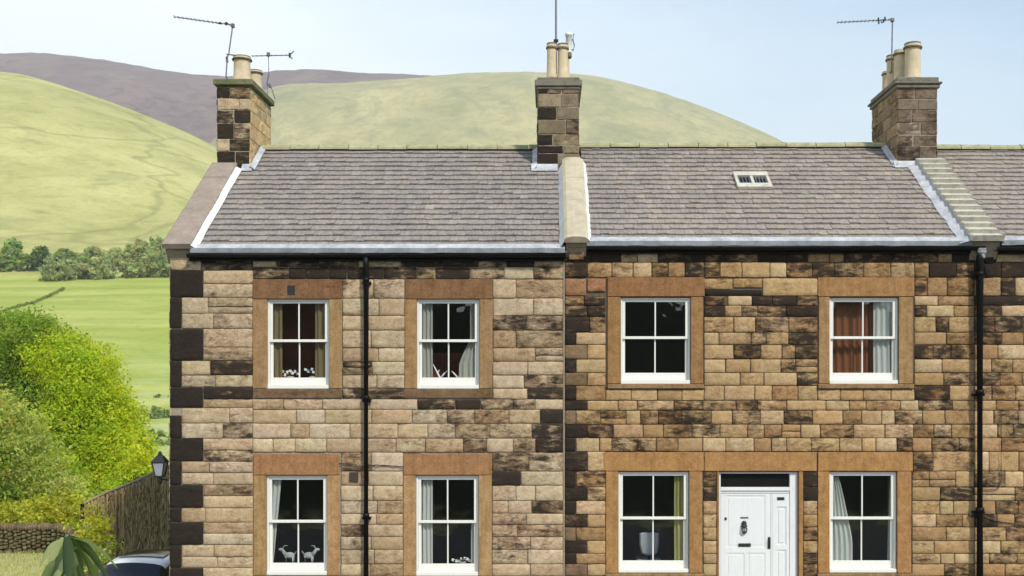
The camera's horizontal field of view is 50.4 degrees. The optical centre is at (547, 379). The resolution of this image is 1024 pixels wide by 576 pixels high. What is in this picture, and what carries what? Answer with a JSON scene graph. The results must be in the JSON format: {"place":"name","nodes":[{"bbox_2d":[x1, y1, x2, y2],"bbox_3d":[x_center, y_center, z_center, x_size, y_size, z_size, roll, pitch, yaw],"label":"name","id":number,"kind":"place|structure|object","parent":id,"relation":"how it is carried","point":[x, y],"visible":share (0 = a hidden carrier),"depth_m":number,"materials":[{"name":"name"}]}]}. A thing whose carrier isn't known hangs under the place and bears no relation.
{"place":"outdoors","nodes":[
{"label":"outdoors","id":0,"kind":"place"},
{"bbox_2d":[0,72,217,575],"bbox_3d":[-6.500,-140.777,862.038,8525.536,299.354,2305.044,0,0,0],"label":"ground","id":1,"kind":"structure","parent":0,"point":[80,171],"depth_m":592.83,"materials":[{"name":"green plant"}]},
{"bbox_2d":[0,242,21,271],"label":"hedgerow tree","id":2,"kind":"object","parent":1,"relation":"on","point":[8,262],"visible":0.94,"depth_m":427.64,"materials":[{"name":"green plant"}]},
{"bbox_2d":[3,237,23,254],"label":"hedgerow tree","id":3,"kind":"object","parent":1,"relation":"on","point":[15,243],"visible":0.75,"depth_m":430.85,"materials":[{"name":"green plant"}]},
{"bbox_2d":[0,549,49,575],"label":"grass","id":4,"kind":"structure","parent":1,"relation":"on","point":[7,562],"depth_m":27.39,"materials":[{"name":"green plant"}]},
{"bbox_2d":[16,252,34,270],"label":"hedgerow tree","id":5,"kind":"object","parent":1,"relation":"on","point":[21,261],"visible":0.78,"depth_m":427.88,"materials":[{"name":"green plant"}]},
{"bbox_2d":[0,287,64,312],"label":"field hedge","id":6,"kind":"object","parent":1,"relation":"on","point":[51,294],"visible":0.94,"depth_m":334.06,"materials":[{"name":"green plant"}]},
{"bbox_2d":[27,245,50,268],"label":"hedgerow tree","id":7,"kind":"object","parent":1,"relation":"on","point":[36,260],"visible":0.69,"depth_m":427.36,"materials":[{"name":"green plant"}]},
{"bbox_2d":[0,522,79,552],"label":"dry stone wall","id":8,"kind":"structure","parent":1,"relation":"on","point":[35,537],"depth_m":29.48,"materials":[{"name":"stone"}]},
{"bbox_2d":[0,470,90,540],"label":"flowering shrub","id":9,"kind":"object","parent":1,"relation":"on","point":[40,509],"visible":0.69,"depth_m":30.96,"materials":[{"name":"green plant"}]},
{"bbox_2d":[0,381,93,536],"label":"bush","id":10,"kind":"object","parent":1,"relation":"on","point":[13,445],"visible":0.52,"depth_m":33.49,"materials":[{"name":"green plant"}]},
{"bbox_2d":[27,447,99,500],"bbox_3d":[-16.858,3.666,38.019,2.669,2.716,1.889,0,0,18],"label":"round shrub","id":11,"kind":"object","parent":1,"relation":"on","point":[81,471],"visible":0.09,"depth_m":37.93,"materials":[{"name":"green plant"}]},
{"bbox_2d":[49,248,79,267],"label":"hedgerow tree","id":12,"kind":"object","parent":1,"relation":"on","point":[62,253],"visible":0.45,"depth_m":425.69,"materials":[{"name":"green plant"}]},
{"bbox_2d":[39,534,117,575],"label":"broad leaved plant","id":13,"kind":"object","parent":1,"relation":"on","point":[70,555],"visible":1,"depth_m":14.86,"materials":[{"name":"green plant"}]},
{"bbox_2d":[0,302,159,495],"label":"broadleaf tree","id":14,"kind":"object","parent":1,"relation":"on","point":[76,387],"visible":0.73,"depth_m":44.83,"materials":[{"name":"green plant"}]},
{"bbox_2d":[69,253,90,266],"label":"hedgerow tree","id":15,"kind":"object","parent":1,"relation":"on","point":[83,258],"visible":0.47,"depth_m":426.17,"materials":[{"name":"green plant"}]},
{"bbox_2d":[63,499,128,573],"bbox_3d":[-8.522,2.984,20.541,1.292,1.472,0.979,0,0,0],"label":"yellow shrub","id":16,"kind":"object","parent":1,"relation":"on","point":[94,534],"visible":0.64,"depth_m":20.56,"materials":[{"name":"green plant"}]},
{"bbox_2d":[37,251,169,281],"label":"hedge","id":17,"kind":"object","parent":1,"relation":"on","point":[54,270],"visible":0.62,"depth_m":406.04,"materials":[{"name":"green plant"}]},
{"bbox_2d":[78,235,166,270],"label":"hedge","id":18,"kind":"object","parent":1,"relation":"on","point":[139,249],"visible":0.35,"depth_m":446.76,"materials":[{"name":"green plant"}]},
{"bbox_2d":[80,464,169,575],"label":"brushwood fence","id":19,"kind":"object","parent":1,"relation":"on","point":[139,508],"visible":0.34,"depth_m":23.94,"materials":[{"name":"brown wood"}]},
{"bbox_2d":[100,428,160,489],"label":"young tree","id":20,"kind":"object","parent":1,"relation":"on","point":[135,469],"visible":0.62,"depth_m":41.73,"materials":[{"name":"green plant"}]},
{"bbox_2d":[98,549,169,575],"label":"parked car","id":21,"kind":"object","parent":1,"relation":"on","point":[151,562],"visible":0.65,"depth_m":19.16,"materials":[{"name":"silver metal"}]},
{"bbox_2d":[143,429,158,437],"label":"field bush","id":22,"kind":"object","parent":1,"relation":"on","point":[153,433],"visible":0.15,"depth_m":120.20,"materials":[{"name":"green plant"}]},
{"bbox_2d":[141,405,169,418],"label":"field bush","id":23,"kind":"object","parent":1,"relation":"on","point":[156,413],"visible":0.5,"depth_m":149.20,"materials":[{"name":"green plant"}]},
{"bbox_2d":[147,428,169,445],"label":"field bush","id":24,"kind":"object","parent":1,"relation":"on","point":[160,433],"visible":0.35,"depth_m":109.75,"materials":[{"name":"green plant"}]},
{"bbox_2d":[153,393,169,398],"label":"field bush","id":25,"kind":"object","parent":1,"relation":"on","point":[158,395],"visible":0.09,"depth_m":174.86,"materials":[{"name":"green plant"}]},
{"bbox_2d":[0,52,430,142],"bbox_3d":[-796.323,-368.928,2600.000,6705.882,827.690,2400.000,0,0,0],"label":"heather hill","id":26,"kind":"structure","parent":0,"point":[185,102],"depth_m":2351.23,"materials":[{"name":"purple plant"}]},
{"bbox_2d":[161,54,566,575],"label":"terraced house","id":27,"kind":"structure","parent":0,"point":[373,248],"depth_m":17.00,"materials":[{"name":"stone"}]},
{"bbox_2d":[151,451,168,483],"bbox_3d":[-6.099,1.397,17.350,0.394,0.523,0.218,0,0,0],"label":"wall lantern","id":28,"kind":"object","parent":27,"relation":"attached to","point":[159,462],"depth_m":17.29,"materials":[{"name":"black metal"}]},
{"bbox_2d":[174,15,234,78],"bbox_3d":[-6.106,-5.920,19.335,1.071,1.123,0.154,0,0,0],"label":"tv aerial","id":29,"kind":"object","parent":27,"relation":"attached to","point":[232,27],"visible":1,"depth_m":19.32,"materials":[{"name":"metal"}]},
{"bbox_2d":[251,51,293,97],"bbox_3d":[-5.231,-5.801,20.720,0.809,0.922,0.124,0,0,0],"label":"tv aerial","id":30,"kind":"object","parent":27,"relation":"attached to","point":[268,55],"visible":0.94,"depth_m":20.69,"materials":[{"name":"metal"}]},
{"bbox_2d":[272,480,280,562],"bbox_3d":[-4.287,2.295,17.151,0.186,1.589,0.046,0,0,0],"label":"curtain","id":31,"kind":"object","parent":27,"relation":"hanging from","point":[276,487],"visible":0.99,"depth_m":17.15,"materials":[{"name":"white fabric"}]},
{"bbox_2d":[273,304,282,377],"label":"curtain","id":32,"kind":"object","parent":27,"relation":"hanging from","point":[277,328],"visible":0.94,"depth_m":17.14,"materials":[{"name":"beige fabric"}]},
{"bbox_2d":[278,545,296,562],"bbox_3d":[-4.116,2.772,17.200,0.292,0.317,0.084,0,0,0],"label":"animal figurine","id":33,"kind":"object","parent":27,"relation":"on","point":[288,554],"visible":1,"depth_m":17.18,"materials":[{"name":"ceramic"}]},
{"bbox_2d":[282,370,298,377],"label":"potted flowers","id":34,"kind":"object","parent":27,"relation":"on","point":[291,373],"visible":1,"depth_m":17.18,"materials":[{"name":"white plant"}]},
{"bbox_2d":[267,476,326,574],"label":"window","id":35,"kind":"structure","parent":27,"relation":"in","point":[298,568],"depth_m":17.05,"materials":[{"name":"white paint"}]},
{"bbox_2d":[267,299,328,388],"bbox_3d":[-3.906,-0.562,17.100,0.963,1.400,0.190,0,0,0],"label":"window","id":36,"kind":"structure","parent":27,"relation":"in","point":[273,383],"depth_m":17.05,"materials":[{"name":"white paint"}]},
{"bbox_2d":[304,368,314,377],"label":"potted flowers","id":37,"kind":"object","parent":27,"relation":"on","point":[308,371],"visible":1,"depth_m":17.19,"materials":[{"name":"white plant"}]},
{"bbox_2d":[302,545,319,562],"bbox_3d":[-3.750,2.772,17.200,0.291,0.317,0.084,0,0,0],"label":"animal figurine","id":38,"kind":"object","parent":27,"relation":"on","point":[309,555],"visible":1,"depth_m":17.17,"materials":[{"name":"ceramic"}]},
{"bbox_2d":[315,304,324,377],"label":"curtain","id":39,"kind":"object","parent":27,"relation":"hanging from","point":[319,346],"visible":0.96,"depth_m":17.15,"materials":[{"name":"beige fabric"}]},
{"bbox_2d":[421,480,432,562],"bbox_3d":[-1.912,2.295,17.151,0.192,1.589,0.048,0,0,0],"label":"curtain","id":40,"kind":"object","parent":27,"relation":"hanging from","point":[427,514],"visible":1,"depth_m":17.15,"materials":[{"name":"white fabric"}]},
{"bbox_2d":[422,304,432,377],"bbox_3d":[-1.912,-0.561,17.151,0.192,1.450,0.048,0,0,0],"label":"curtain","id":41,"kind":"object","parent":27,"relation":"hanging from","point":[427,347],"visible":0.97,"depth_m":17.15,"materials":[{"name":"white fabric"}]},
{"bbox_2d":[433,364,446,377],"bbox_3d":[-1.710,-0.119,17.200,0.229,0.273,0.105,0,0,0],"label":"antler ornament","id":42,"kind":"object","parent":27,"relation":"on","point":[437,372],"visible":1,"depth_m":17.19,"materials":[{"name":"white ceramic"}]},
{"bbox_2d":[416,476,477,575],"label":"window","id":43,"kind":"structure","parent":27,"relation":"in","point":[422,569],"depth_m":17.05,"materials":[{"name":"white paint"}]},
{"bbox_2d":[417,299,478,388],"bbox_3d":[-1.562,-0.562,17.100,0.975,1.400,0.190,0,0,0],"label":"window","id":44,"kind":"structure","parent":27,"relation":"in","point":[422,383],"depth_m":17.05,"materials":[{"name":"white paint"}]},
{"bbox_2d":[451,557,470,562],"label":"potted flowers","id":45,"kind":"object","parent":27,"relation":"on","point":[460,560],"visible":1,"depth_m":17.20,"materials":[{"name":"white plant"}]},
{"bbox_2d":[459,304,474,377],"bbox_3d":[-1.250,-0.561,17.153,0.306,1.450,0.046,0,0,0],"label":"curtain","id":46,"kind":"object","parent":27,"relation":"hanging from","point":[467,366],"visible":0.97,"depth_m":17.16,"materials":[{"name":"white fabric"}]},
{"bbox_2d":[471,523,473,562],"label":"curtain","id":47,"kind":"object","parent":27,"relation":"hanging from","point":[472,542],"visible":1,"depth_m":17.16,"materials":[{"name":"white fabric"}]},
{"bbox_2d":[209,72,782,157],"bbox_3d":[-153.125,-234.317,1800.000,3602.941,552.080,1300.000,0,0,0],"label":"grassy hill","id":48,"kind":"structure","parent":0,"point":[490,108],"depth_m":1614.56,"materials":[{"name":"green plant"}]},
{"bbox_2d":[0,0,1023,144],"label":"sky","id":49,"kind":"structure","parent":0,"point":[785,70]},
{"bbox_2d":[535,41,1004,575],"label":"terraced house","id":50,"kind":"structure","parent":0,"point":[705,285],"depth_m":17.00,"materials":[{"name":"stone"}]},
{"bbox_2d":[554,0,557,73],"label":"pole","id":51,"kind":"object","parent":50,"relation":"on","point":[555,40],"visible":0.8,"depth_m":19.83,"materials":[{"name":"metal"}]},
{"bbox_2d":[565,32,574,58],"bbox_3d":[0.383,-6.160,20.001,0.181,0.490,0.144,0,0,-37],"label":"flue terminal","id":52,"kind":"object","parent":50,"relation":"on","point":[568,36],"visible":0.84,"depth_m":19.95,"materials":[{"name":"white paint"}]},
{"bbox_2d":[635,532,660,559],"bbox_3d":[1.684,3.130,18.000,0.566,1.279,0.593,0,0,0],"label":"vase","id":53,"kind":"object","parent":50,"relation":"in","point":[645,541],"visible":0.76,"depth_m":17.77,"materials":[{"name":"white ceramic"}]},
{"bbox_2d":[618,472,688,572],"bbox_3d":[1.650,2.225,17.100,1.100,1.575,0.190,0,0,0],"label":"window","id":54,"kind":"structure","parent":50,"relation":"in","point":[624,566],"depth_m":17.05,"materials":[{"name":"white paint"}]},
{"bbox_2d":[621,298,689,383],"bbox_3d":[1.681,-0.612,17.100,1.088,1.350,0.190,0,0,0],"label":"window","id":55,"kind":"structure","parent":50,"relation":"in","point":[626,378],"depth_m":17.05,"materials":[{"name":"white paint"}]},
{"bbox_2d":[674,476,683,559],"bbox_3d":[2.073,2.251,17.152,0.167,1.627,0.047,0,0,0],"label":"curtain","id":56,"kind":"object","parent":50,"relation":"hanging from","point":[678,510],"visible":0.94,"depth_m":17.15,"materials":[{"name":"fabric"}]},
{"bbox_2d":[721,493,770,575],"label":"front door","id":57,"kind":"structure","parent":50,"relation":"in","point":[745,517],"depth_m":17.07,"materials":[{"name":"white paint"}]},
{"bbox_2d":[833,476,852,559],"bbox_3d":[4.637,2.250,17.151,0.329,1.628,0.051,0,0,0],"label":"curtain","id":58,"kind":"object","parent":50,"relation":"hanging from","point":[842,543],"visible":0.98,"depth_m":17.15,"materials":[{"name":"white fabric"}]},
{"bbox_2d":[833,302,872,372],"bbox_3d":[4.853,-0.616,17.261,0.701,1.409,0.050,0,0,0],"label":"curtain","id":59,"kind":"object","parent":50,"relation":"hanging from","point":[847,318],"visible":0.77,"depth_m":17.26,"materials":[{"name":"brown fabric"}]},
{"bbox_2d":[829,472,896,572],"bbox_3d":[4.925,2.225,17.100,1.050,1.575,0.190,0,0,0],"label":"window","id":60,"kind":"structure","parent":50,"relation":"in","point":[835,566],"depth_m":17.05,"materials":[{"name":"white paint"}]},
{"bbox_2d":[829,298,897,383],"bbox_3d":[4.938,-0.612,17.100,1.075,1.350,0.190,0,0,0],"label":"window","id":61,"kind":"structure","parent":50,"relation":"in","point":[834,378],"depth_m":17.05,"materials":[{"name":"white paint"}]},
{"bbox_2d":[836,17,893,72],"bbox_3d":[5.899,-6.220,20.184,1.051,1.000,0.196,0,0,0],"label":"tv aerial","id":62,"kind":"object","parent":50,"relation":"attached to","point":[883,20],"visible":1,"depth_m":20.19,"materials":[{"name":"metal"}]},
{"bbox_2d":[873,302,891,372],"bbox_3d":[5.307,-0.612,17.152,0.356,1.400,0.048,0,0,0],"label":"curtain","id":63,"kind":"object","parent":50,"relation":"hanging from","point":[882,318],"visible":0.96,"depth_m":17.15,"materials":[{"name":"white fabric"}]},
{"bbox_2d":[887,491,889,559],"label":"curtain","id":64,"kind":"object","parent":50,"relation":"hanging from","point":[888,553],"visible":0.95,"depth_m":17.16,"materials":[{"name":"white fabric"}]},
{"bbox_2d":[937,144,1023,575],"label":"terraced house","id":65,"kind":"structure","parent":0,"point":[991,177],"depth_m":17.00,"materials":[{"name":"brown stone"}]}
]}

